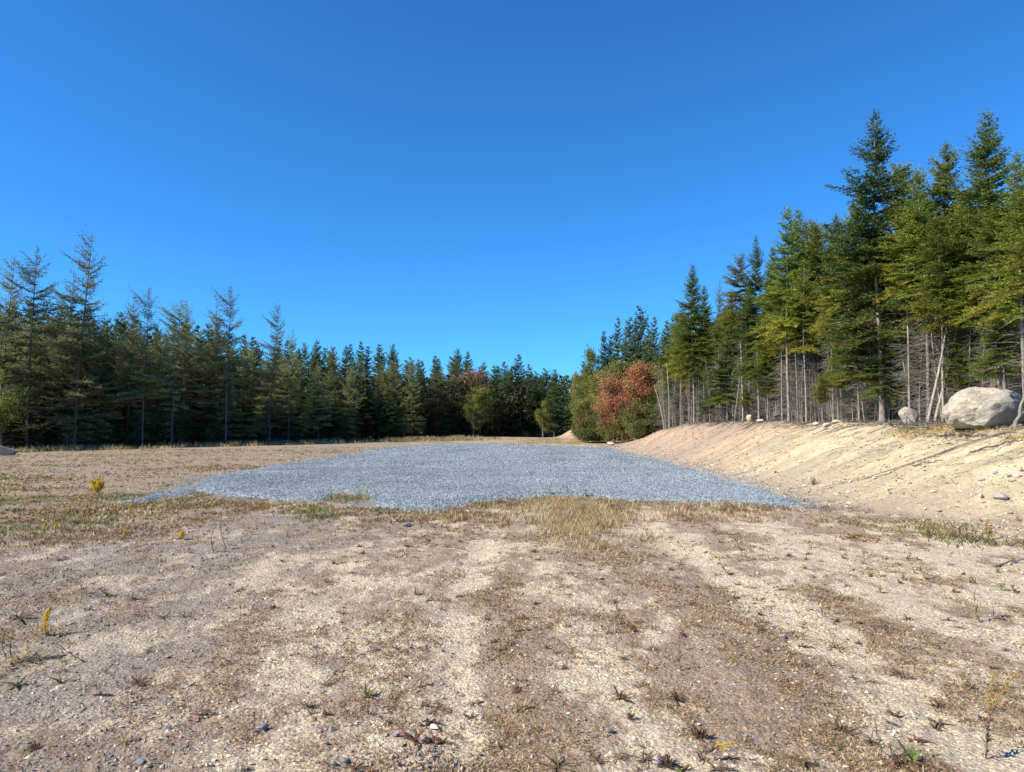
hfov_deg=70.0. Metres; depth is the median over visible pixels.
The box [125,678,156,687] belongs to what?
weed
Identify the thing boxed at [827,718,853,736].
weed
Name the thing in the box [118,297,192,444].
larch tree
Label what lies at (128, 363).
spruce tree
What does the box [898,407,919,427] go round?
boulder
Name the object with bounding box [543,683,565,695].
weed
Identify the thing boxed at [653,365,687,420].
birch tree
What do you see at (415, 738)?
weed
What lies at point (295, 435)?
young fir
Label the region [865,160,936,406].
fir tree
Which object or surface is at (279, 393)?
larch tree
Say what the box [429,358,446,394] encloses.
spruce tree
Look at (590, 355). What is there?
birch tree
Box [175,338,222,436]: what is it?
spruce tree
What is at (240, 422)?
young fir
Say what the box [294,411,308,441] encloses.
young fir
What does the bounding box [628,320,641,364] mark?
spruce tree
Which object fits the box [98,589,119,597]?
weed
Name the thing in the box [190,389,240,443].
young fir
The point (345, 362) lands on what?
spruce tree
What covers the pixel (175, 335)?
spruce tree
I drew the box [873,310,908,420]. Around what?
dead sapling
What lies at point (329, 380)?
larch tree
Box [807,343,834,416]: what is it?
dead sapling
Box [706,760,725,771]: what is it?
weed
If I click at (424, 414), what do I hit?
young fir
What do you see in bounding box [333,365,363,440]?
larch tree
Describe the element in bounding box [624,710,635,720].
weed
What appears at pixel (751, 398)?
dead sapling
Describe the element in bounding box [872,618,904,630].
weed
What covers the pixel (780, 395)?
dead sapling
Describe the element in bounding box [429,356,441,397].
spruce tree
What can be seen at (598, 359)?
spruce tree
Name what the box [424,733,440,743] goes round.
weed
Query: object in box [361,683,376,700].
weed
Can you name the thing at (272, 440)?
young fir
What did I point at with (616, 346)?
spruce tree
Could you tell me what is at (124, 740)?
weed
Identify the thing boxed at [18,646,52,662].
weed
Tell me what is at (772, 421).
twig litter
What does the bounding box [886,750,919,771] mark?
weed
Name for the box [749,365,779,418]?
dead sapling
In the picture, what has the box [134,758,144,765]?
stone
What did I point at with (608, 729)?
stone
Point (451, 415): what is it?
young fir
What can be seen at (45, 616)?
goldenrod
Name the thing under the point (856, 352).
young fir
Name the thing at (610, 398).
maple tree
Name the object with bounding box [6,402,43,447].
young fir
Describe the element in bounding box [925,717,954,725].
weed
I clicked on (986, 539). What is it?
weed mat
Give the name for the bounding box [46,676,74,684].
weed
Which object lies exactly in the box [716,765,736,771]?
weed
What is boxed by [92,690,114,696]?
weed
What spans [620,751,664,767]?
weed
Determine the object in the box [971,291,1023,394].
dead sapling
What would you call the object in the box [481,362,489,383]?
spruce tree
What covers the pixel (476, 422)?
birch tree
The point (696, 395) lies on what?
dead sapling
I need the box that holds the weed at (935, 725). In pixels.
[923,721,942,731]
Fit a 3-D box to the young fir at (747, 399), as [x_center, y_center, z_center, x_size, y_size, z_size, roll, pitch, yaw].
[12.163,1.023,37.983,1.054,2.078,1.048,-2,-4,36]
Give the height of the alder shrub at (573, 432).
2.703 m
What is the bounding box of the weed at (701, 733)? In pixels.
[689,724,711,740]
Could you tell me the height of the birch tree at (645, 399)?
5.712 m
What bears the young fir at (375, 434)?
on the ground at (454, 611)
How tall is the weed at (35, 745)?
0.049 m
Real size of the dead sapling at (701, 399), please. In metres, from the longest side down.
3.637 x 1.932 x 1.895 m
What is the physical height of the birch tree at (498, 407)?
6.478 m
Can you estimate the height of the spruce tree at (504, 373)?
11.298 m
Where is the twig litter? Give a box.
[654,419,1023,475]
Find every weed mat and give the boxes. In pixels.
[0,507,46,515]
[0,518,108,534]
[38,517,130,529]
[53,507,110,515]
[280,504,346,513]
[294,511,343,521]
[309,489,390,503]
[465,500,499,509]
[822,517,995,536]
[834,533,887,543]
[880,525,1023,549]
[892,531,1023,549]
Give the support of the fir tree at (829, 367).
on the ground at (454, 611)
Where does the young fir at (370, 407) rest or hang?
on the ground at (454, 611)
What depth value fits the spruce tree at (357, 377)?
80.46 m
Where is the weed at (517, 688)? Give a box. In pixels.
[511,684,525,693]
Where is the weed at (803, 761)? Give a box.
[783,754,817,767]
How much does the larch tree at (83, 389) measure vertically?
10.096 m
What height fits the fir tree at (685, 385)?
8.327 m
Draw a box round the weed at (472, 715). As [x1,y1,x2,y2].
[463,711,475,718]
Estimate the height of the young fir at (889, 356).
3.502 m
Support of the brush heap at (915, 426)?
on the ground at (454, 611)
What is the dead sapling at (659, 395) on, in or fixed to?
on the ground at (454, 611)
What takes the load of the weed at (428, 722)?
on the ground at (454, 611)
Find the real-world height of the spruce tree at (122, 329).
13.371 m
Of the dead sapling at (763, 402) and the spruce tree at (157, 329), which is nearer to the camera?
the dead sapling at (763, 402)
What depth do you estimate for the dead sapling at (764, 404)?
37.44 m
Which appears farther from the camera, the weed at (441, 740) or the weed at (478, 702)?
the weed at (478, 702)
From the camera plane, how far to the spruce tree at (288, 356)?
85.34 m
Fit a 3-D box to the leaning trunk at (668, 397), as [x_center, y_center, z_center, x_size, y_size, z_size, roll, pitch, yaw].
[10.734,0.667,50.179,0.111,4.686,0.371,0,-3,-9]
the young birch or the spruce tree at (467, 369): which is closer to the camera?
the young birch
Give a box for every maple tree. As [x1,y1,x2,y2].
[450,366,493,436]
[588,369,630,443]
[611,356,657,408]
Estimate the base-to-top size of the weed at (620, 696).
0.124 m
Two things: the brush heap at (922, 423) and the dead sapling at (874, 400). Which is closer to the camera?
the brush heap at (922, 423)
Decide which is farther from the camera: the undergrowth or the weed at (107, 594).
the undergrowth
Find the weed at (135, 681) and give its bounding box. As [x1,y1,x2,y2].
[129,671,147,684]
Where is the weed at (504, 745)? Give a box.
[478,737,513,750]
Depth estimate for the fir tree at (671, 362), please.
52.10 m
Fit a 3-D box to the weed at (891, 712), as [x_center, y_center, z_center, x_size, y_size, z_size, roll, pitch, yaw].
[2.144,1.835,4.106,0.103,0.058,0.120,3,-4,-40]
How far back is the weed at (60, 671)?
4.79 m
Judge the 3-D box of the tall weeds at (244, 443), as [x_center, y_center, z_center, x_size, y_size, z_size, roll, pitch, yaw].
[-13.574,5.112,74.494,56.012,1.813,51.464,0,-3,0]
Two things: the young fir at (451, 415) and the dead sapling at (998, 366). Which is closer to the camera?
the dead sapling at (998, 366)
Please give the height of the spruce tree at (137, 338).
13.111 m
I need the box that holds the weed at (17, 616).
[5,609,34,622]
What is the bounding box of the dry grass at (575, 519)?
[413,493,797,558]
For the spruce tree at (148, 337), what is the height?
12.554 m
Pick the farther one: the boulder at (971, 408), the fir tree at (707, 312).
the fir tree at (707, 312)
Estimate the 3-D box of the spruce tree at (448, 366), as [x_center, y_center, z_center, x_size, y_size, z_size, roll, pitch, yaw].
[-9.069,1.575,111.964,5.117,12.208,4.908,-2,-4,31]
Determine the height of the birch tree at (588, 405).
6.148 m
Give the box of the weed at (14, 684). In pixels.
[4,674,28,689]
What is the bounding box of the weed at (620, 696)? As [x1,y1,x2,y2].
[607,685,634,702]
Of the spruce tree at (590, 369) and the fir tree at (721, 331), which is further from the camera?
the spruce tree at (590, 369)
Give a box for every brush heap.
[716,416,824,422]
[785,415,899,422]
[844,418,935,427]
[869,413,946,426]
[887,420,946,429]
[892,427,998,441]
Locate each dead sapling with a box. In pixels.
[649,368,673,426]
[650,380,673,428]
[658,373,668,426]
[658,388,679,426]
[664,390,680,424]
[665,373,684,426]
[667,382,679,425]
[677,384,687,424]
[682,380,692,421]
[687,369,704,419]
[695,374,719,420]
[700,366,718,421]
[703,361,731,418]
[707,346,737,421]
[721,341,750,421]
[733,382,745,418]
[734,353,761,421]
[738,343,760,416]
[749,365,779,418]
[751,338,779,418]
[752,383,769,418]
[755,353,777,419]
[759,357,794,419]
[770,352,807,420]
[773,356,804,415]
[779,333,823,421]
[782,365,803,419]
[783,347,809,421]
[784,329,824,421]
[786,355,806,419]
[794,354,819,420]
[800,354,823,419]
[803,352,830,420]
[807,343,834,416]
[808,367,818,421]
[811,338,849,418]
[812,336,835,419]
[812,359,820,421]
[818,360,851,419]
[825,358,855,419]
[826,366,856,421]
[828,299,878,419]
[829,309,877,420]
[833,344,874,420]
[861,356,878,421]
[864,310,924,421]
[866,322,900,418]
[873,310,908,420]
[875,338,907,419]
[885,362,913,418]
[887,301,921,412]
[890,282,966,419]
[892,290,962,420]
[898,310,931,419]
[899,334,934,419]
[909,309,976,412]
[915,323,935,419]
[916,329,962,415]
[924,339,965,417]
[949,317,982,394]
[956,325,994,387]
[960,328,1007,387]
[966,316,995,387]
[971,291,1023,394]
[973,312,996,386]
[974,329,1018,390]
[976,299,1021,394]
[977,289,1021,387]
[985,337,1021,390]
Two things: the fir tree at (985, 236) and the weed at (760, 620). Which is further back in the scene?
the fir tree at (985, 236)
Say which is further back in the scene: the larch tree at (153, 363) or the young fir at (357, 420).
the young fir at (357, 420)
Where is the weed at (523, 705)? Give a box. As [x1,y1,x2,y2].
[513,696,532,712]
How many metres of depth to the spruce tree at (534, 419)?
100.78 m
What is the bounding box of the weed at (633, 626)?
[621,621,642,629]
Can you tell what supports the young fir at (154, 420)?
on the ground at (454, 611)
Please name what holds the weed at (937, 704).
on the ground at (454, 611)
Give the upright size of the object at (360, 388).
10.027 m
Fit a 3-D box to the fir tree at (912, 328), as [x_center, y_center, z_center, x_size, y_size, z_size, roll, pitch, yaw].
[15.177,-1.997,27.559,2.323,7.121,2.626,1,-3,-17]
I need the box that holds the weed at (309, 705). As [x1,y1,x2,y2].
[298,699,320,709]
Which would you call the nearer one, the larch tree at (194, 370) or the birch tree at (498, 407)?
the larch tree at (194, 370)
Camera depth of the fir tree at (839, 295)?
28.33 m
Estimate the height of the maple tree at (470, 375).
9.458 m
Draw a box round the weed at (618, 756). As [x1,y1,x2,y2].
[610,750,631,764]
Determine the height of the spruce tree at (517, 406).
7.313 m
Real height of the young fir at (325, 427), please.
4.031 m
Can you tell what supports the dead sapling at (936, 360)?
on the ground at (454, 611)
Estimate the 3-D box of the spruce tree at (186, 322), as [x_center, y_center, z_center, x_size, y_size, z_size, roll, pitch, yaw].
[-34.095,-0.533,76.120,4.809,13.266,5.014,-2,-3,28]
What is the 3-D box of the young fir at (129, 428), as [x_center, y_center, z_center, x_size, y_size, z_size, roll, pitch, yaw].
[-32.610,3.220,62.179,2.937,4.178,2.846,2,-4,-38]
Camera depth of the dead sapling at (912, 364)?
25.86 m
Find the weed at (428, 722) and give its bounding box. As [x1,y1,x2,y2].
[418,720,432,727]
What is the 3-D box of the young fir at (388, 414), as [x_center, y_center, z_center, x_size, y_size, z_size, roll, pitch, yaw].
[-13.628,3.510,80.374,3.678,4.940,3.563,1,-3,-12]
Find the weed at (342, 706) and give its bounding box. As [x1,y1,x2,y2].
[335,698,348,709]
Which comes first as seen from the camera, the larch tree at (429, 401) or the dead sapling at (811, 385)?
the dead sapling at (811, 385)
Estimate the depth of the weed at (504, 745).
3.69 m
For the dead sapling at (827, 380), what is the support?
on the ground at (454, 611)
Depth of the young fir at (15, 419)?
60.00 m
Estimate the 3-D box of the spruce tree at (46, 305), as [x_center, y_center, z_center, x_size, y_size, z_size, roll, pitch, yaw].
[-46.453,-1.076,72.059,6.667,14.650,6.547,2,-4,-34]
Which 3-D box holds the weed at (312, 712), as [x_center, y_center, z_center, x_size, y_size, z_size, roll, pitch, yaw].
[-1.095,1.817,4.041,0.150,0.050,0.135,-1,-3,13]
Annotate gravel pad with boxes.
[121,443,805,511]
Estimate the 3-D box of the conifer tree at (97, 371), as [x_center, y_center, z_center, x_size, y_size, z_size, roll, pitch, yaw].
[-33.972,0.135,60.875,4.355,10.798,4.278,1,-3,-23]
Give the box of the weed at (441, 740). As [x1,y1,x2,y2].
[431,735,450,745]
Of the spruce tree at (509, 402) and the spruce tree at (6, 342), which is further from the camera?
the spruce tree at (509, 402)
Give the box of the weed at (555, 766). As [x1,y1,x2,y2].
[531,750,578,771]
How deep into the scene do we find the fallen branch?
14.55 m
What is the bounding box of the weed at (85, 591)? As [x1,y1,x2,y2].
[78,587,92,594]
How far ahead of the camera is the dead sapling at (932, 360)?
23.04 m
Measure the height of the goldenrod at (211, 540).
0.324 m
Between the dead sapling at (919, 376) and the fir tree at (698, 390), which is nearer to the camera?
the dead sapling at (919, 376)
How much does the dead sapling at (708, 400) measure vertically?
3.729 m
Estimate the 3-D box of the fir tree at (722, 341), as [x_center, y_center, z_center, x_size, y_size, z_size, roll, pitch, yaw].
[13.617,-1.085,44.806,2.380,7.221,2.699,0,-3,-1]
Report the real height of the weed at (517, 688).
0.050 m
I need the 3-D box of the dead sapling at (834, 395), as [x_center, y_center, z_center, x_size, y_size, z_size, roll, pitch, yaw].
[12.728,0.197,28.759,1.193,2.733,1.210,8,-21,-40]
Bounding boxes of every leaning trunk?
[654,385,664,428]
[666,362,669,426]
[927,314,948,421]
[934,330,957,420]
[1012,395,1023,428]
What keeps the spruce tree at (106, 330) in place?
on the ground at (454, 611)
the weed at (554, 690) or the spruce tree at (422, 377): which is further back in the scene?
the spruce tree at (422, 377)
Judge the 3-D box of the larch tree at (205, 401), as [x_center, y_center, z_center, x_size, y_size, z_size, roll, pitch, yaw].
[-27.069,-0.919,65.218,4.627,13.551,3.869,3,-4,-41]
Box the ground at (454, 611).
[0,421,1023,771]
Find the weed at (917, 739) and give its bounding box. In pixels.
[906,735,928,741]
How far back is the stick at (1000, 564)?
8.35 m
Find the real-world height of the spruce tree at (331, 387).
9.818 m
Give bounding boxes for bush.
[521,432,529,436]
[603,430,614,442]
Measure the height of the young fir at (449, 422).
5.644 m
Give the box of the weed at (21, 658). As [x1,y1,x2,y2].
[0,636,41,666]
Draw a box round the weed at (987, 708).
[978,704,994,710]
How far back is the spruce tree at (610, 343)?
80.23 m
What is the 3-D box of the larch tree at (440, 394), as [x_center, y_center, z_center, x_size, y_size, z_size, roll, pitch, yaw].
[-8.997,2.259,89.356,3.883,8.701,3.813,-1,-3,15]
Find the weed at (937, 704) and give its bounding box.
[928,700,951,710]
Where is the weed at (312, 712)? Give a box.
[303,707,321,717]
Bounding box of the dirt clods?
[351,733,567,771]
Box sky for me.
[0,0,1023,409]
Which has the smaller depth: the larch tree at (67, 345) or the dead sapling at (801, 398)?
the dead sapling at (801, 398)
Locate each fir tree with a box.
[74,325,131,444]
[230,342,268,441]
[655,342,685,419]
[659,324,689,422]
[663,311,702,425]
[665,263,719,421]
[673,332,696,422]
[679,285,717,421]
[682,377,699,422]
[683,370,702,421]
[684,318,730,420]
[689,316,711,421]
[695,311,737,420]
[700,277,730,421]
[708,305,733,415]
[711,252,758,421]
[711,297,750,420]
[712,310,744,414]
[716,309,744,419]
[716,330,752,419]
[722,235,782,418]
[736,290,764,412]
[744,247,800,420]
[750,205,816,420]
[763,285,801,420]
[766,207,829,420]
[775,291,808,420]
[779,266,832,420]
[784,216,829,414]
[792,107,944,421]
[793,218,838,421]
[803,213,866,419]
[809,267,845,419]
[813,243,855,418]
[818,200,892,420]
[837,226,918,416]
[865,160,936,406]
[872,205,942,412]
[878,163,973,421]
[887,251,943,408]
[892,219,937,416]
[897,213,978,422]
[900,140,979,402]
[915,109,1019,386]
[918,188,997,393]
[955,203,1023,392]
[957,149,1023,424]
[971,201,1020,387]
[986,167,1023,408]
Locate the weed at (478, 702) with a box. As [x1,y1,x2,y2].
[465,700,483,706]
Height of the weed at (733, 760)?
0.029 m
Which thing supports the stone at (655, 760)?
on the ground at (454, 611)
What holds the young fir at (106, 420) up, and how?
on the ground at (454, 611)
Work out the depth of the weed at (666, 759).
3.48 m
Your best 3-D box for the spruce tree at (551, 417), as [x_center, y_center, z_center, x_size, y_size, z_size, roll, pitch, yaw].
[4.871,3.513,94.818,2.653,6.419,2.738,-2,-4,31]
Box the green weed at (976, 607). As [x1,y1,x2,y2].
[971,585,980,621]
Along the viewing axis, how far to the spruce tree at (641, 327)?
75.38 m
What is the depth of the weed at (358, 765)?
3.44 m
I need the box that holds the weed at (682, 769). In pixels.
[670,761,692,771]
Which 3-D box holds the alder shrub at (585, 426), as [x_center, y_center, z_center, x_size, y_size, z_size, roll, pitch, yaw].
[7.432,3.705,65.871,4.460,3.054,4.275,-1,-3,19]
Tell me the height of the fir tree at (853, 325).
10.962 m
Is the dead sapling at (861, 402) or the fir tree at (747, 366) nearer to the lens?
the dead sapling at (861, 402)
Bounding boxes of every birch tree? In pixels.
[0,367,33,444]
[457,385,498,436]
[460,392,485,430]
[485,391,507,436]
[567,379,598,428]
[568,370,586,413]
[573,344,600,414]
[582,368,607,414]
[583,389,597,416]
[595,355,636,396]
[596,367,612,413]
[639,370,662,404]
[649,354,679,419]
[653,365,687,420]
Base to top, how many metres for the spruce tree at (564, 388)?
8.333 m
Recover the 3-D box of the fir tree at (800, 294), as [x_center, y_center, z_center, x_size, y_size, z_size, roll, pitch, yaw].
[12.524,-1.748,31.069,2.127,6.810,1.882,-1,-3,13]
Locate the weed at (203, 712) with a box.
[194,708,210,717]
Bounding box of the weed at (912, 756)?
[896,738,938,767]
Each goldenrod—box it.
[0,633,13,657]
[5,630,14,657]
[38,607,52,635]
[90,478,105,492]
[121,530,128,538]
[178,530,184,538]
[210,527,216,551]
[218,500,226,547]
[614,584,622,622]
[675,611,693,670]
[697,740,734,761]
[980,667,1021,758]
[982,520,992,537]
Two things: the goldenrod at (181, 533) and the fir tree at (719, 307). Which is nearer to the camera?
the goldenrod at (181, 533)
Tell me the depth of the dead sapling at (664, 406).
52.29 m
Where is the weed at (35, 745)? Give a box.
[24,741,44,751]
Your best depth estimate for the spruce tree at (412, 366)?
98.59 m
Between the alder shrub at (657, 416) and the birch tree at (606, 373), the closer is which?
the alder shrub at (657, 416)
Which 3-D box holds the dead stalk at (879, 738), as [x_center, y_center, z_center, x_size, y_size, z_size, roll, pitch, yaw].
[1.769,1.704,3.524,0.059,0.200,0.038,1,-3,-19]
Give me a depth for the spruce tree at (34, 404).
63.49 m
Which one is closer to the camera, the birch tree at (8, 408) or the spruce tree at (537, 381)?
the birch tree at (8, 408)
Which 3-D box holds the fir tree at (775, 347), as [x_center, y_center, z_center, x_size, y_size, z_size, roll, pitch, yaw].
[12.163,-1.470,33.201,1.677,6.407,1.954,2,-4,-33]
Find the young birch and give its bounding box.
[532,400,554,437]
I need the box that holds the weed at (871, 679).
[859,675,879,685]
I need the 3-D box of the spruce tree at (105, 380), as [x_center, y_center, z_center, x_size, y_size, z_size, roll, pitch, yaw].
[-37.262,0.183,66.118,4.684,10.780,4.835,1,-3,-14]
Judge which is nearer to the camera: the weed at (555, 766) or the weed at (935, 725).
the weed at (555, 766)
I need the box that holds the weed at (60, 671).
[52,666,66,674]
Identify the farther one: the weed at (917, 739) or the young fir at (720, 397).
the young fir at (720, 397)
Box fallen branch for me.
[969,439,1022,451]
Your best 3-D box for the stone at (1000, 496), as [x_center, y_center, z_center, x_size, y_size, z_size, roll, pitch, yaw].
[8.205,1.854,12.266,0.186,0.138,0.217,3,-4,-40]
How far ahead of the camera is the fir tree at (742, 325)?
46.17 m
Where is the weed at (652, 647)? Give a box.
[644,640,661,651]
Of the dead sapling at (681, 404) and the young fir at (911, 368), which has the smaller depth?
the young fir at (911, 368)
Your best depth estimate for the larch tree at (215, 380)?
65.96 m
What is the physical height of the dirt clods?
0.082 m
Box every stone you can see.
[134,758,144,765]
[258,723,268,731]
[341,757,348,762]
[605,727,612,732]
[652,755,661,765]
[746,415,752,420]
[993,492,1008,499]
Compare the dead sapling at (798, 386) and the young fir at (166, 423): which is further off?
the young fir at (166, 423)
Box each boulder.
[0,445,17,455]
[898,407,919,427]
[942,387,1023,430]
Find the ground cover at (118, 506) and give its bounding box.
[0,422,1023,771]
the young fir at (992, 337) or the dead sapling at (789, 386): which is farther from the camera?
the dead sapling at (789, 386)
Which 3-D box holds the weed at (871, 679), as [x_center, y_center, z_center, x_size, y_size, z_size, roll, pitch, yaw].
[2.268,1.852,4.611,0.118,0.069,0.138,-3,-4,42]
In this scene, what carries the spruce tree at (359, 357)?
on the ground at (454, 611)
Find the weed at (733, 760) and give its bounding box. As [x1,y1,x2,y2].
[724,756,740,763]
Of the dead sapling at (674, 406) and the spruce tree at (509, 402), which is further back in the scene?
the spruce tree at (509, 402)
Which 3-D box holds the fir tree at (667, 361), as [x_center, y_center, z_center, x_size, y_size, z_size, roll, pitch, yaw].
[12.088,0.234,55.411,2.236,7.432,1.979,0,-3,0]
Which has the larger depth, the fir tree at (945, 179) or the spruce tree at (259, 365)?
the spruce tree at (259, 365)
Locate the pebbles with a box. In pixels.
[0,420,1023,771]
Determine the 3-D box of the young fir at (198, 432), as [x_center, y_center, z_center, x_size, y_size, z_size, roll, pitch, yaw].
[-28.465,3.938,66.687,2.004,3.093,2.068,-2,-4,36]
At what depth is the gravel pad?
17.13 m
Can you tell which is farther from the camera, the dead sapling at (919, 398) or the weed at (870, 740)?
the dead sapling at (919, 398)
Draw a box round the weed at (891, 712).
[884,709,900,717]
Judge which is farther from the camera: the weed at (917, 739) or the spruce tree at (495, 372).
the spruce tree at (495, 372)
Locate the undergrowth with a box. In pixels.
[3,255,1023,447]
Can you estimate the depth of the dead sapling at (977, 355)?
21.22 m
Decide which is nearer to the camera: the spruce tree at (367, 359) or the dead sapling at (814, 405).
the dead sapling at (814, 405)
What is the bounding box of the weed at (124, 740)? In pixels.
[113,726,138,746]
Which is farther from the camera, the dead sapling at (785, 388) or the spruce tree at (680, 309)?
the spruce tree at (680, 309)
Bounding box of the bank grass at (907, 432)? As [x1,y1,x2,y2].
[884,423,1023,441]
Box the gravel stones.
[81,443,869,515]
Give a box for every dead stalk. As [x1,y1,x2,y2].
[56,641,83,662]
[871,718,882,759]
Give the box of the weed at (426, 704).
[412,700,435,711]
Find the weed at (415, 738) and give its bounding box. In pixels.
[399,726,431,744]
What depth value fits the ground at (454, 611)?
6.00 m
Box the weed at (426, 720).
[422,717,439,722]
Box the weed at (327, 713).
[322,708,333,716]
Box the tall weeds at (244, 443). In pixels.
[8,429,601,452]
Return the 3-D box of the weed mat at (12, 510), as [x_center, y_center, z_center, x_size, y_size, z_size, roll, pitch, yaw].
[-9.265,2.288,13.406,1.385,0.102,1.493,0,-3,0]
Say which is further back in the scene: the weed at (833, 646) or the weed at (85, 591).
the weed at (85, 591)
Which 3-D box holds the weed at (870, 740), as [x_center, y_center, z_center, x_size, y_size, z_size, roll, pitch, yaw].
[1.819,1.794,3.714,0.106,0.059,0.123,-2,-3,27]
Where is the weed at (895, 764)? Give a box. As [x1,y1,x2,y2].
[889,757,904,768]
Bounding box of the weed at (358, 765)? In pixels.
[343,762,367,771]
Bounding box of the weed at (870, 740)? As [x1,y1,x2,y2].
[859,731,879,744]
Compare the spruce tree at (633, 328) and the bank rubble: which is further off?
the spruce tree at (633, 328)
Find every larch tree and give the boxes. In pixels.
[0,245,65,448]
[0,255,42,448]
[0,343,35,443]
[2,318,59,445]
[3,277,88,446]
[12,231,122,449]
[21,320,68,447]
[32,328,75,446]
[37,315,86,446]
[59,331,109,446]
[89,338,142,446]
[93,292,151,445]
[115,285,164,446]
[115,330,160,446]
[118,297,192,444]
[135,333,189,446]
[137,329,180,442]
[148,301,207,442]
[161,337,203,443]
[178,301,233,443]
[188,338,238,442]
[188,343,210,442]
[196,285,248,442]
[206,340,244,442]
[235,303,293,441]
[253,354,288,441]
[265,329,306,440]
[269,348,293,438]
[279,358,317,440]
[301,362,337,440]
[318,345,352,440]
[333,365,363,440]
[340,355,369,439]
[372,366,392,439]
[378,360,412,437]
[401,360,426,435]
[417,370,442,436]
[425,370,452,436]
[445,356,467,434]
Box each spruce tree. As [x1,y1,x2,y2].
[0,303,14,345]
[0,307,10,346]
[0,328,18,419]
[1,305,22,367]
[7,333,55,446]
[9,324,31,430]
[13,301,39,352]
[21,303,54,373]
[31,314,78,446]
[47,308,58,339]
[50,303,67,352]
[57,327,113,440]
[59,304,90,352]
[74,304,100,373]
[78,320,114,446]
[84,331,117,446]
[97,318,117,381]
[103,324,123,445]
[105,318,129,385]
[109,312,131,351]
[111,330,151,439]
[120,322,147,382]
[132,335,157,411]
[137,330,158,386]
[147,325,164,443]
[150,335,179,443]
[158,340,197,444]
[165,319,180,360]
[173,318,198,409]
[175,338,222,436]
[190,325,205,353]
[191,322,222,431]
[203,360,224,436]
[214,353,230,438]
[220,327,240,440]
[223,350,245,441]
[229,335,256,437]
[240,336,263,429]
[246,341,263,441]
[251,357,267,441]
[256,357,287,438]
[266,349,290,429]
[271,339,284,366]
[277,353,294,441]
[280,340,301,429]
[284,349,310,441]
[299,342,317,423]
[303,355,322,429]
[305,339,326,385]
[306,349,327,419]
[316,360,345,432]
[319,347,328,371]
[319,347,343,400]
[336,345,355,400]
[339,360,371,438]
[341,344,357,413]
[349,364,372,436]
[352,341,372,428]
[363,345,375,399]
[366,344,385,406]
[371,349,389,398]
[372,362,388,426]
[384,344,403,422]
[384,356,409,437]
[397,360,422,438]
[400,357,417,397]
[408,358,426,395]
[409,361,433,430]
[418,373,428,434]
[423,363,455,433]
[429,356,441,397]
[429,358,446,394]
[441,357,456,382]
[446,349,466,420]
[449,360,466,435]
[461,360,472,427]
[462,351,476,374]
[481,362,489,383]
[486,365,505,435]
[493,378,511,431]
[494,365,502,378]
[496,361,512,413]
[497,366,526,436]
[503,385,527,434]
[503,401,514,430]
[507,354,532,433]
[518,364,545,436]
[520,383,540,436]
[526,371,544,436]
[533,399,544,436]
[536,368,555,435]
[541,389,559,436]
[543,369,566,436]
[550,400,564,434]
[555,378,571,432]
[558,392,573,433]
[584,351,596,384]
[594,330,610,375]
[595,355,600,374]
[602,336,615,368]
[609,316,623,366]
[618,334,634,376]
[619,317,636,364]
[626,306,653,361]
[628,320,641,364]
[629,348,639,386]
[637,324,655,388]
[641,334,649,368]
[645,316,660,378]
[649,345,660,373]
[653,320,685,425]
[654,329,667,364]
[665,317,681,424]
[668,303,702,423]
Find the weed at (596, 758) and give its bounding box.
[588,748,606,764]
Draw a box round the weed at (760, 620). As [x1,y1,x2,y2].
[754,614,769,623]
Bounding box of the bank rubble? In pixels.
[612,421,1023,537]
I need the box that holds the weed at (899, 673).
[877,664,909,679]
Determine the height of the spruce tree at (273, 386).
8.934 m
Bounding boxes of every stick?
[912,460,943,465]
[995,558,1023,566]
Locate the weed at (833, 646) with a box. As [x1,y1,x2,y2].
[827,640,842,649]
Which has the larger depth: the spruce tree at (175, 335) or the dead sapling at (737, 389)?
the spruce tree at (175, 335)
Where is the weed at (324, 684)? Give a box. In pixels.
[317,677,336,688]
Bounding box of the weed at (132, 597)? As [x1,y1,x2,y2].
[123,593,146,600]
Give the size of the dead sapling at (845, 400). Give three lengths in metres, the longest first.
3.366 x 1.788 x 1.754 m
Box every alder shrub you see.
[570,412,605,442]
[570,416,588,441]
[590,411,628,441]
[605,404,634,440]
[616,398,672,437]
[626,421,654,438]
[644,410,676,433]
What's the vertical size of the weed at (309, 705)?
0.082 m
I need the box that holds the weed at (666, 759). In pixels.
[651,752,684,768]
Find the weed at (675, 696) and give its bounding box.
[665,687,688,707]
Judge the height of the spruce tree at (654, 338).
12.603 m
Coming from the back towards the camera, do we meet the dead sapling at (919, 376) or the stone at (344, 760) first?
the dead sapling at (919, 376)
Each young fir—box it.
[1,420,22,447]
[3,385,31,448]
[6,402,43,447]
[28,397,56,446]
[38,403,63,446]
[46,399,86,446]
[58,404,92,445]
[78,397,113,445]
[88,403,117,446]
[99,392,141,446]
[112,401,147,446]
[122,399,159,446]
[135,402,168,446]
[145,392,180,444]
[165,400,197,442]
[177,391,208,442]
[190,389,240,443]
[192,416,207,442]
[223,388,259,441]
[224,411,242,439]
[241,411,258,439]
[255,397,284,440]
[265,405,289,441]
[281,399,305,441]
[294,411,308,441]
[300,387,331,439]
[307,406,336,439]
[324,388,353,439]
[346,410,363,438]
[352,389,385,440]
[366,414,379,438]
[372,396,404,437]
[390,407,410,437]
[405,389,433,436]
[429,395,457,436]
[438,403,457,436]
[455,409,472,435]
[693,380,722,421]
[696,338,754,420]
[736,386,755,420]
[748,352,784,420]
[807,340,856,419]
[808,377,835,419]
[823,330,888,421]
[852,322,925,421]
[898,354,925,416]
[936,336,979,393]
[963,309,1021,389]
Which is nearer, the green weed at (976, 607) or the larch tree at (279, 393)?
the green weed at (976, 607)

